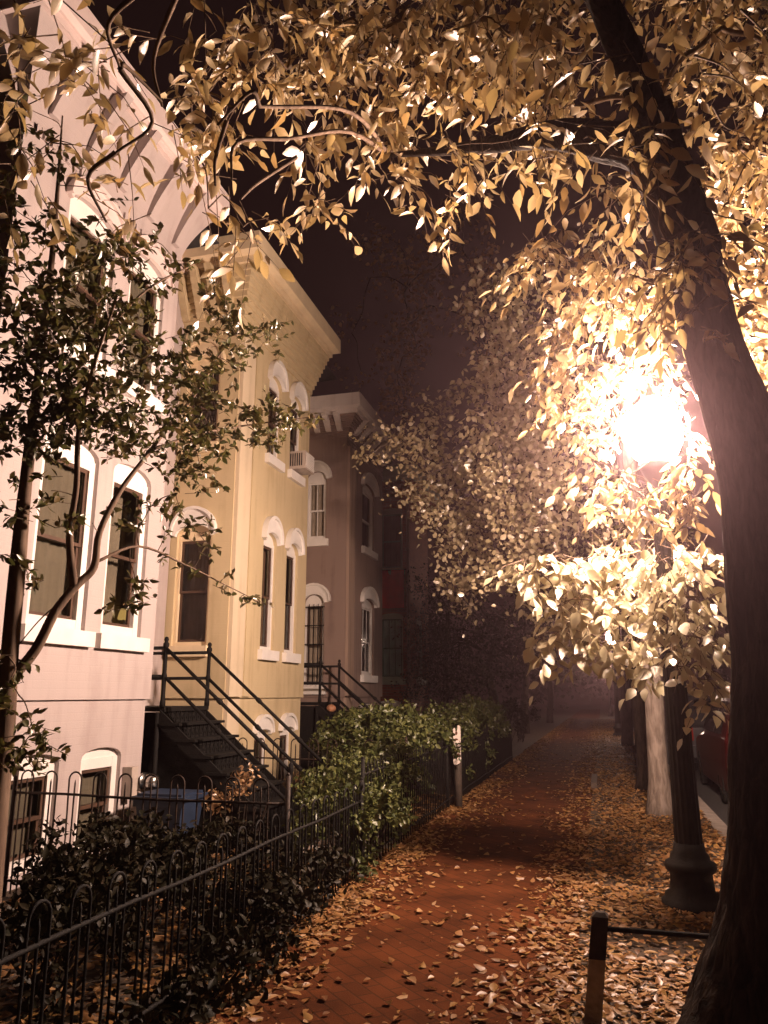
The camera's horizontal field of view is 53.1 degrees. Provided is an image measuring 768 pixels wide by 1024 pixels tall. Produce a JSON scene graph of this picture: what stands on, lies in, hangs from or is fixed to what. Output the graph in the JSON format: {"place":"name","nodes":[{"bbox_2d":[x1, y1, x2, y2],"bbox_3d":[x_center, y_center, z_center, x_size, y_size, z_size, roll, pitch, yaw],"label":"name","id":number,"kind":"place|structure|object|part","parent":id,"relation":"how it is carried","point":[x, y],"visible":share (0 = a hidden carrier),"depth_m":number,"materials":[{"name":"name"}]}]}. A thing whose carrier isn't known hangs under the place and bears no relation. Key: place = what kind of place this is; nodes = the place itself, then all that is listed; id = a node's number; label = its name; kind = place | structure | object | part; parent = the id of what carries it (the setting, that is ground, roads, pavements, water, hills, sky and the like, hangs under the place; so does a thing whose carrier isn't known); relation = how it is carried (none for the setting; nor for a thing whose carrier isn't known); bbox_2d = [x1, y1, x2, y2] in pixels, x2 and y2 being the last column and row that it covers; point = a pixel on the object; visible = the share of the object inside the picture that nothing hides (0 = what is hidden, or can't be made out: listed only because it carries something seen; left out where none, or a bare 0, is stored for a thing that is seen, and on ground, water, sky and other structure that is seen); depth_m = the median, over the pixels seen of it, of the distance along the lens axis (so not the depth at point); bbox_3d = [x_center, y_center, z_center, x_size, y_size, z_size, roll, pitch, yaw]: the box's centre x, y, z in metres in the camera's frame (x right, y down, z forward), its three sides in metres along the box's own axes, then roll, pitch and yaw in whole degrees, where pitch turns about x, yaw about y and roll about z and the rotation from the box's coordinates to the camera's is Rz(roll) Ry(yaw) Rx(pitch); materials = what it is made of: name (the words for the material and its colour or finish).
{"place":"outdoors","nodes":[
{"label":"outdoors","id":0,"kind":"place"},
{"bbox_2d":[0,716,569,1023],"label":"front yard","id":1,"kind":"structure","parent":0,"point":[540,728],"depth_m":4.81,"materials":[{"name":"soil"}]},
{"bbox_2d":[0,0,229,890],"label":"row house","id":2,"kind":"structure","parent":1,"relation":"on","point":[93,688],"depth_m":7.81,"materials":[{"name":"pink paint"}]},
{"bbox_2d":[6,755,54,876],"bbox_3d":[-3.218,2.648,6.744,0.157,1.000,0.720,-4,-14,15],"label":"window","id":3,"kind":"structure","parent":2,"relation":"in","point":[36,810],"depth_m":6.92,"materials":[{"name":"white glass"}]},
{"bbox_2d":[20,433,95,646],"bbox_3d":[-3.107,0.251,7.361,0.277,2.010,0.990,-4,-14,15],"label":"window","id":4,"kind":"structure","parent":2,"relation":"in","point":[49,548],"depth_m":7.48,"materials":[{"name":"white glass"}]},
{"bbox_2d":[50,176,127,383],"bbox_3d":[-3.108,-2.443,7.974,0.287,2.035,0.940,-4,-14,15],"label":"window","id":5,"kind":"structure","parent":2,"relation":"in","point":[78,210],"depth_m":8.10,"materials":[{"name":"white glass"}]},
{"bbox_2d":[74,747,116,854],"bbox_3d":[-2.955,2.868,7.672,0.156,1.000,0.700,-4,-14,15],"label":"window","id":6,"kind":"structure","parent":2,"relation":"in","point":[104,759],"depth_m":7.83,"materials":[{"name":"white glass"}]},
{"bbox_2d":[94,464,149,651],"bbox_3d":[-2.885,0.482,8.336,0.383,2.010,0.880,-4,-14,15],"label":"window","id":7,"kind":"structure","parent":2,"relation":"in","point":[113,635],"depth_m":8.50,"materials":[{"name":"white glass"}]},
{"bbox_2d":[121,766,159,826],"bbox_3d":[-2.555,3.120,8.086,0.270,0.860,0.360,-4,-14,15],"label":"electric meter","id":8,"kind":"object","parent":2,"relation":"attached to","point":[132,771],"visible":0.62,"depth_m":8.09,"materials":[{"name":"silver metal"}]},
{"bbox_2d":[119,235,174,416],"bbox_3d":[-2.830,-2.212,8.949,0.283,2.035,0.860,-4,-14,15],"label":"window","id":9,"kind":"structure","parent":2,"relation":"in","point":[157,259],"depth_m":9.12,"materials":[{"name":"white glass"}]},
{"bbox_3d":[-2.947,1.370,8.239,0.170,0.056,0.700,-4,-14,15],"label":"window table","id":10,"kind":"object","parent":2,"relation":"in","visible":0},
{"bbox_2d":[118,608,125,624],"bbox_3d":[-2.870,1.227,8.464,0.132,0.320,0.130,-4,-14,15],"label":"table lamp","id":11,"kind":"object","parent":10,"relation":"on","point":[122,615],"visible":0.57,"depth_m":8.44,"materials":[{"name":"yellow fabric"}]},
{"bbox_2d":[0,807,284,1023],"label":"ivy hedge","id":12,"kind":"object","parent":1,"relation":"on","point":[135,851],"visible":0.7,"depth_m":4.52,"materials":[{"name":"green plant"}]},
{"bbox_2d":[2,769,290,912],"bbox_3d":[-1.908,2.590,6.003,2.542,1.130,0.040,-4,-14,17],"label":"iron fence","id":13,"kind":"object","parent":1,"relation":"on","point":[15,792],"visible":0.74,"depth_m":6.16,"materials":[{"name":"black metal"}]},
{"bbox_2d":[0,85,323,914],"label":"yard tree","id":14,"kind":"object","parent":1,"relation":"on","point":[52,319],"visible":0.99,"depth_m":4.41,"materials":[{"name":"green plant"}]},
{"bbox_2d":[132,788,207,845],"bbox_3d":[-2.205,3.175,7.849,0.580,0.605,0.553,-4,-14,15],"label":"recycling bin","id":15,"kind":"object","parent":1,"relation":"on","point":[189,808],"visible":0.35,"depth_m":7.73,"materials":[{"name":"blue plastic"}]},
{"bbox_2d":[0,792,451,1023],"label":"yard leaves","id":16,"kind":"object","parent":1,"relation":"on","point":[87,1019],"visible":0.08,"depth_m":4.56,"materials":[{"name":"brown plant"}]},
{"bbox_2d":[140,637,331,852],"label":"front steps","id":17,"kind":"structure","parent":1,"relation":"on","point":[192,744],"depth_m":8.64,"materials":[{"name":"metal"}]},
{"bbox_2d":[200,758,272,873],"bbox_3d":[-1.381,2.827,7.167,0.517,1.022,0.703,-11,-17,38],"label":"yard shrub","id":18,"kind":"object","parent":1,"relation":"on","point":[243,784],"visible":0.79,"depth_m":7.14,"materials":[{"name":"brown plant"}]},
{"bbox_2d":[160,230,340,794],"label":"row house","id":19,"kind":"structure","parent":1,"relation":"on","point":[259,511],"depth_m":11.51,"materials":[{"name":"yellow paint"}]},
{"bbox_2d":[168,506,216,656],"bbox_3d":[-2.673,0.968,10.808,0.720,2.105,0.296,-4,-14,15],"label":"window","id":20,"kind":"structure","parent":19,"relation":"in","point":[191,598],"depth_m":10.86,"materials":[{"name":"beige glass"}]},
{"bbox_2d":[178,338,225,453],"bbox_3d":[-2.673,-1.698,11.440,0.720,1.785,0.296,-4,-14,15],"label":"window","id":21,"kind":"structure","parent":19,"relation":"in","point":[213,414],"depth_m":11.50,"materials":[{"name":"beige glass"}]},
{"bbox_2d":[253,714,274,763],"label":"window","id":22,"kind":"structure","parent":19,"relation":"in","point":[265,721],"depth_m":11.46,"materials":[{"name":"white glass"}]},
{"bbox_2d":[257,516,283,660],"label":"window","id":23,"kind":"structure","parent":19,"relation":"in","point":[272,524],"depth_m":12.00,"materials":[{"name":"white glass"}]},
{"bbox_2d":[265,360,288,472],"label":"window","id":24,"kind":"structure","parent":19,"relation":"in","point":[276,369],"depth_m":12.61,"materials":[{"name":"white glass"}]},
{"bbox_2d":[278,713,297,785],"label":"window","id":25,"kind":"structure","parent":19,"relation":"in","point":[290,719],"depth_m":12.33,"materials":[{"name":"white glass"}]},
{"bbox_2d":[282,528,304,662],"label":"window","id":26,"kind":"structure","parent":19,"relation":"in","point":[294,536],"depth_m":12.87,"materials":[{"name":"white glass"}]},
{"bbox_2d":[287,382,308,486],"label":"window","id":27,"kind":"structure","parent":19,"relation":"in","point":[297,389],"depth_m":13.51,"materials":[{"name":"white glass"}]},
{"bbox_2d":[289,450,313,474],"bbox_3d":[-1.468,-0.836,13.222,0.435,0.310,0.428,-4,-14,15],"label":"air conditioner","id":28,"kind":"object","parent":19,"relation":"attached to","point":[301,462],"visible":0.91,"depth_m":13.04,"materials":[{"name":"metal"}]},
{"bbox_2d":[239,736,407,832],"bbox_3d":[-0.938,3.364,9.436,2.540,1.210,0.040,-4,-14,15],"label":"iron fence","id":29,"kind":"object","parent":1,"relation":"on","point":[299,758],"visible":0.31,"depth_m":9.54,"materials":[{"name":"black metal"}]},
{"bbox_2d":[300,392,401,712],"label":"row house","id":30,"kind":"structure","parent":1,"relation":"on","point":[343,613],"depth_m":16.12,"materials":[{"name":"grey paint"}]},
{"bbox_2d":[303,583,330,693],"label":"window","id":31,"kind":"structure","parent":30,"relation":"in","point":[314,606],"depth_m":15.55,"materials":[{"name":"white glass"}]},
{"bbox_2d":[307,460,331,546],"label":"window","id":32,"kind":"structure","parent":30,"relation":"in","point":[316,520],"depth_m":16.19,"materials":[{"name":"white glass"}]},
{"bbox_2d":[360,587,379,682],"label":"window","id":33,"kind":"structure","parent":30,"relation":"in","point":[370,593],"depth_m":17.06,"materials":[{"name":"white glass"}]},
{"bbox_2d":[361,472,379,560],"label":"window","id":34,"kind":"structure","parent":30,"relation":"in","point":[370,479],"depth_m":17.71,"materials":[{"name":"grey glass"}]},
{"bbox_2d":[284,764,419,798],"bbox_3d":[-0.336,3.674,11.002,0.697,1.150,3.145,-6,-15,25],"label":"rose shrub","id":35,"kind":"object","parent":1,"relation":"on","point":[303,781],"visible":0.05,"depth_m":9.82,"materials":[{"name":"green plant"}]},
{"bbox_2d":[281,729,427,881],"bbox_3d":[-0.233,2.971,7.958,1.296,1.320,2.925,-4,-14,15],"label":"holly bush","id":36,"kind":"object","parent":1,"relation":"on","point":[319,789],"visible":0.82,"depth_m":7.46,"materials":[{"name":"green plant"}]},
{"bbox_2d":[299,657,425,788],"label":"front steps","id":37,"kind":"structure","parent":1,"relation":"on","point":[310,716],"depth_m":13.57,"materials":[{"name":"metal"}]},
{"bbox_2d":[326,702,335,711],"bbox_3d":[-0.933,3.448,13.572,0.168,0.170,0.168,-10,-17,37],"label":"pumpkin","id":38,"kind":"object","parent":37,"relation":"on","point":[330,708],"visible":1,"depth_m":13.51,"materials":[{"name":"orange plant"}]},
{"bbox_2d":[304,698,465,809],"bbox_3d":[-0.071,3.372,10.616,2.132,1.561,3.037,-4,-14,15],"label":"clipped hedge","id":39,"kind":"object","parent":1,"relation":"on","point":[363,725],"visible":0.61,"depth_m":10.07,"materials":[{"name":"green plant"}]},
{"bbox_2d":[380,464,440,714],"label":"row house","id":40,"kind":"structure","parent":1,"relation":"on","point":[393,548],"depth_m":21.12,"materials":[{"name":"red brick"}]},
{"bbox_2d":[381,700,401,710],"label":"window","id":41,"kind":"structure","parent":40,"relation":"in","point":[397,703],"depth_m":20.01,"materials":[{"name":"glass"}]},
{"bbox_2d":[382,508,404,574],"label":"window","id":42,"kind":"structure","parent":40,"relation":"in","point":[392,541],"depth_m":21.21,"materials":[{"name":"black glass"}]},
{"bbox_2d":[382,613,405,684],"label":"window","id":43,"kind":"structure","parent":40,"relation":"in","point":[392,657],"depth_m":20.52,"materials":[{"name":"black glass"}]},
{"bbox_2d":[382,569,406,607],"bbox_3d":[0.231,2.057,20.640,0.760,1.044,0.068,-4,-14,15],"label":"banner","id":44,"kind":"object","parent":40,"relation":"attached to","point":[393,589],"visible":0.9,"depth_m":20.64,"materials":[{"name":"red fabric"}]},
{"bbox_2d":[406,496,410,682],"bbox_3d":[0.649,2.006,20.587,0.112,5.000,0.107,-4,-14,15],"label":"downpipe","id":45,"kind":"object","parent":40,"relation":"attached to","point":[408,565],"visible":0.87,"depth_m":20.62,"materials":[{"name":"metal"}]},
{"bbox_2d":[416,618,425,684],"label":"window","id":46,"kind":"structure","parent":40,"relation":"in","point":[418,621],"depth_m":21.99,"materials":[{"name":"black glass"}]},
{"bbox_2d":[390,563,519,764],"bbox_3d":[1.775,3.574,17.807,3.354,4.672,2.184,7,-15,-27],"label":"evergreen tree","id":47,"kind":"object","parent":1,"relation":"on","point":[446,674],"visible":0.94,"depth_m":17.66,"materials":[{"name":"green plant"}]},
{"bbox_2d":[423,694,512,792],"bbox_3d":[1.740,4.559,15.547,1.321,1.728,7.490,-4,-14,15],"label":"dark hedge","id":48,"kind":"object","parent":1,"relation":"on","point":[471,717],"visible":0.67,"depth_m":14.75,"materials":[{"name":"green plant"}]},
{"bbox_2d":[418,575,580,719],"bbox_3d":[3.428,4.679,24.456,5.609,5.632,6.375,-2,-13,8],"label":"street tree","id":49,"kind":"object","parent":1,"relation":"on","point":[500,622],"visible":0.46,"depth_m":24.10,"materials":[{"name":"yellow plant"}]},
{"bbox_2d":[496,697,528,739],"bbox_3d":[3.542,6.153,22.308,1.359,1.545,3.068,-4,-14,15],"label":"dark bush","id":50,"kind":"object","parent":1,"relation":"on","point":[523,719],"visible":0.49,"depth_m":22.06,"materials":[{"name":"green plant"}]},
{"bbox_2d":[449,583,590,733],"bbox_3d":[6.030,6.177,33.121,5.997,6.682,6.241,-4,-14,15],"label":"street tree","id":51,"kind":"object","parent":1,"relation":"on","point":[525,689],"visible":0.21,"depth_m":32.65,"materials":[{"name":"yellow plant"}]},
{"bbox_2d":[501,694,541,741],"bbox_3d":[4.783,7.161,26.776,1.472,1.647,2.750,-4,-14,15],"label":"dark bush","id":52,"kind":"object","parent":1,"relation":"on","point":[534,715],"visible":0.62,"depth_m":26.84,"materials":[{"name":"green plant"}]},
{"bbox_2d":[509,604,570,722],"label":"street tree","id":53,"kind":"object","parent":1,"relation":"on","point":[549,719],"visible":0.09,"depth_m":44.78,"materials":[{"name":"yellow plant"}]},
{"bbox_2d":[303,833,402,858],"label":"path","id":54,"kind":"structure","parent":0,"point":[349,837],"depth_m":8.37,"materials":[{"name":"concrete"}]},
{"bbox_2d":[173,709,599,1023],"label":"pavement","id":55,"kind":"structure","parent":0,"point":[354,997],"depth_m":5.47,"materials":[{"name":"brick"}]},
{"bbox_2d":[0,777,363,1023],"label":"iron fence","id":56,"kind":"object","parent":55,"relation":"on","point":[37,944],"visible":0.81,"depth_m":3.93,"materials":[{"name":"black metal"}]},
{"bbox_2d":[102,831,363,1023],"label":"trailing shrub","id":57,"kind":"object","parent":55,"relation":"on","point":[192,1004],"visible":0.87,"depth_m":4.58,"materials":[{"name":"green plant"}]},
{"bbox_2d":[361,718,512,861],"bbox_3d":[1.477,4.278,13.119,0.040,1.130,12.740,-4,-14,15],"label":"iron fence","id":58,"kind":"object","parent":55,"relation":"on","point":[503,748],"visible":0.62,"depth_m":10.79,"materials":[{"name":"black metal"}]},
{"bbox_2d":[186,719,723,1023],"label":"leaf fragments","id":59,"kind":"object","parent":55,"relation":"on","point":[623,1015],"visible":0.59,"depth_m":5.73,"materials":[{"name":"brown plant"}]},
{"bbox_2d":[453,725,462,807],"bbox_3d":[1.083,3.770,11.256,0.115,1.260,0.138,-4,-14,15],"label":"marker post","id":60,"kind":"object","parent":55,"relation":"on","point":[458,778],"visible":0.62,"depth_m":11.22,"materials":[{"name":"white wood"}]},
{"bbox_2d":[87,0,767,704],"label":"sky","id":61,"kind":"structure","parent":0,"point":[329,274],"materials":[{"name":"black"}]},
{"bbox_2d":[428,704,613,1015],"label":"ground","id":62,"kind":"structure","parent":0,"point":[570,711],"depth_m":92.05,"materials":[{"name":"soil"}]},
{"bbox_2d":[429,598,730,711],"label":"distant trees","id":63,"kind":"object","parent":62,"relation":"on","point":[544,690],"visible":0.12,"depth_m":73.73,"materials":[{"name":"brown plant"}]},
{"bbox_2d":[614,709,726,839],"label":"kerb","id":64,"kind":"structure","parent":62,"relation":"on","point":[718,823],"depth_m":10.11,"materials":[{"name":"concrete"}]},
{"bbox_2d":[572,709,725,1023],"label":"tree strip","id":65,"kind":"object","parent":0,"point":[682,948],"visible":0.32,"depth_m":6.20,"materials":[{"name":"plant"}]},
{"bbox_2d":[0,0,767,1023],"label":"street tree","id":66,"kind":"object","parent":65,"relation":"on","point":[696,312],"visible":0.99,"depth_m":5.08,"materials":[{"name":"yellow plant"}]},
{"bbox_2d":[147,718,725,1023],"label":"fallen leaves","id":67,"kind":"object","parent":65,"relation":"on","point":[629,965],"visible":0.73,"depth_m":5.76,"materials":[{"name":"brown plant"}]},
{"bbox_2d":[330,193,636,769],"bbox_3d":[2.344,-0.423,16.152,7.245,11.700,4.407,0,-13,-2],"label":"street tree","id":68,"kind":"object","parent":65,"relation":"on","point":[413,283],"visible":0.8,"depth_m":16.51,"materials":[{"name":"brown plant"}]},
{"bbox_2d":[343,243,672,816],"bbox_3d":[1.599,0.206,11.422,4.970,8.275,3.208,-10,-17,36],"label":"street tree","id":69,"kind":"object","parent":65,"relation":"on","point":[659,801],"visible":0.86,"depth_m":11.08,"materials":[{"name":"yellow plant"}]},
{"bbox_2d":[568,580,620,719],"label":"street tree","id":70,"kind":"object","parent":65,"relation":"on","point":[604,633],"visible":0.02,"depth_m":39.41,"materials":[{"name":"yellow plant"}]},
{"bbox_2d":[591,774,597,788],"bbox_3d":[3.870,4.997,14.136,0.100,0.200,1.600,-4,-14,15],"label":"tree box edging","id":71,"kind":"object","parent":65,"relation":"on","point":[594,779],"visible":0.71,"depth_m":13.61,"materials":[{"name":"stone"}]},
{"bbox_2d":[505,176,706,791],"bbox_3d":[4.082,-0.332,13.364,2.834,10.235,5.018,3,-14,-14],"label":"street tree","id":72,"kind":"object","parent":65,"relation":"on","point":[641,741],"visible":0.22,"depth_m":13.33,"materials":[{"name":"yellow plant"}]},
{"bbox_2d":[483,533,730,750],"bbox_3d":[2.317,1.645,6.764,1.887,3.123,2.480,7,-15,-29],"label":"young tree","id":73,"kind":"object","parent":65,"relation":"on","point":[582,621],"visible":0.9,"depth_m":6.96,"materials":[{"name":"yellow plant"}]},
{"bbox_2d":[608,689,613,715],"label":"street lamp","id":74,"kind":"object","parent":65,"relation":"on","point":[610,712],"visible":0.41,"depth_m":57.75,"materials":[{"name":"metal"}]},
{"bbox_2d":[606,631,620,735],"bbox_3d":[9.299,6.779,30.938,0.490,4.390,0.490,-4,-14,15],"label":"street lamp","id":75,"kind":"object","parent":65,"relation":"on","point":[617,728],"visible":0.44,"depth_m":30.63,"materials":[{"name":"metal"}]},
{"bbox_2d":[533,482,710,745],"bbox_3d":[7.809,3.440,25.785,5.501,8.624,6.345,-4,-14,15],"label":"street tree","id":76,"kind":"object","parent":65,"relation":"on","point":[627,734],"visible":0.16,"depth_m":24.91,"materials":[{"name":"yellow plant"}]},
{"bbox_2d":[584,910,708,1023],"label":"tree box rail","id":77,"kind":"object","parent":65,"relation":"on","point":[600,928],"visible":1,"depth_m":3.85,"materials":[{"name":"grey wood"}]},
{"bbox_2d":[625,382,719,915],"bbox_3d":[2.389,0.962,6.419,0.490,4.390,0.490,-4,-14,15],"label":"street lamp","id":78,"kind":"object","parent":65,"relation":"on","point":[654,428],"visible":0.78,"depth_m":6.15,"materials":[{"name":"metal"}]},
{"bbox_2d":[718,168,767,390],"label":"street tree","id":79,"kind":"object","parent":65,"relation":"on","point":[755,290],"visible":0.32,"depth_m":7.04,"materials":[{"name":"yellow plant"}]},
{"bbox_2d":[612,705,727,824],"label":"road","id":80,"kind":"structure","parent":0,"point":[709,796],"depth_m":13.52,"materials":[{"name":"grey asphalt"}]},
{"bbox_2d":[667,693,716,761],"bbox_3d":[8.154,5.440,19.251,1.820,1.760,4.650,-4,-14,15],"label":"parked car","id":81,"kind":"object","parent":80,"relation":"on","point":[697,727],"visible":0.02,"depth_m":17.43,"materials":[{"name":"black glass"}]},
{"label":"rear window","id":82,"kind":"part","parent":81,"relation":"part of","materials":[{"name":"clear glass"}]},
{"bbox_2d":[696,695,729,803],"bbox_3d":[6.748,4.141,13.774,1.820,1.760,4.650,-4,-14,15],"label":"parked car","id":83,"kind":"object","parent":80,"relation":"on","point":[712,746],"visible":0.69,"depth_m":13.20,"materials":[{"name":"red metal"}]},
{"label":"side window","id":84,"kind":"part","parent":83,"relation":"part of","materials":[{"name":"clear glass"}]}
]}

